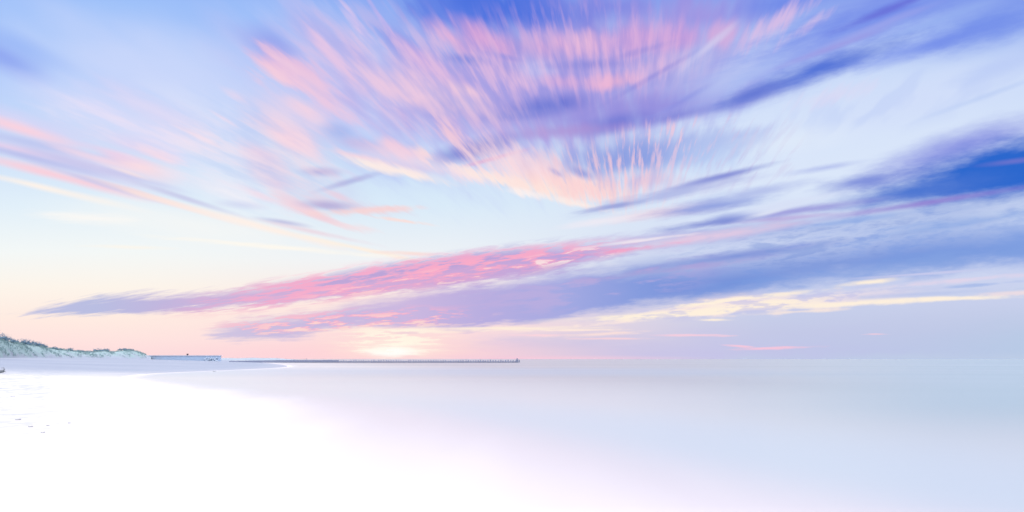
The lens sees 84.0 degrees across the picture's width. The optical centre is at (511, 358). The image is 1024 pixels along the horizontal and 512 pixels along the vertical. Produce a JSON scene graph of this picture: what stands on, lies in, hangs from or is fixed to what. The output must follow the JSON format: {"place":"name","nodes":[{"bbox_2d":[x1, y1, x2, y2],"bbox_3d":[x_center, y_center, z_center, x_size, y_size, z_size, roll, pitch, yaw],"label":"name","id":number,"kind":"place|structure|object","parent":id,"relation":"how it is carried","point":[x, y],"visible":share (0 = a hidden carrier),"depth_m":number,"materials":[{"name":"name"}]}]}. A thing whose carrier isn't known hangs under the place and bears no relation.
{"place":"outdoors","nodes":[
{"label":"outdoors","id":0,"kind":"place"},
{"bbox_2d":[0,338,150,358],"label":"dune hills","id":1,"kind":"structure","parent":0,"point":[49,354],"depth_m":164.99,"materials":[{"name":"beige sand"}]},
{"bbox_2d":[0,333,9,340],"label":"dune shrub","id":2,"kind":"object","parent":1,"relation":"on","point":[5,337],"visible":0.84,"depth_m":133.32,"materials":[{"name":"green plant"}]},
{"bbox_2d":[0,358,319,511],"bbox_3d":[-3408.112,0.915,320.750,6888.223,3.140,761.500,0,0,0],"label":"ground","id":3,"kind":"structure","parent":0,"point":[118,443],"depth_m":9.53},
{"bbox_2d":[148,355,221,360],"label":"sea wall","id":4,"kind":"structure","parent":3,"relation":"on","point":[182,357],"depth_m":249.10,"materials":[{"name":"concrete"}]},
{"bbox_2d":[221,358,291,359],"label":"headland hills","id":5,"kind":"structure","parent":0,"point":[253,359],"depth_m":630.11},
{"bbox_2d":[0,0,1023,358],"label":"sky","id":6,"kind":"structure","parent":0,"point":[283,179],"materials":[{"name":"blue"}]},
{"bbox_2d":[122,359,1023,511],"bbox_3d":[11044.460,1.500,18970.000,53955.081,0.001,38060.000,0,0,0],"label":"sea","id":7,"kind":"structure","parent":0,"point":[735,435],"depth_m":11.62,"materials":[{"name":"liquid"}]},
{"bbox_2d":[229,358,519,362],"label":"groyne","id":8,"kind":"object","parent":7,"relation":"in","point":[361,361],"visible":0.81,"depth_m":239.91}
]}

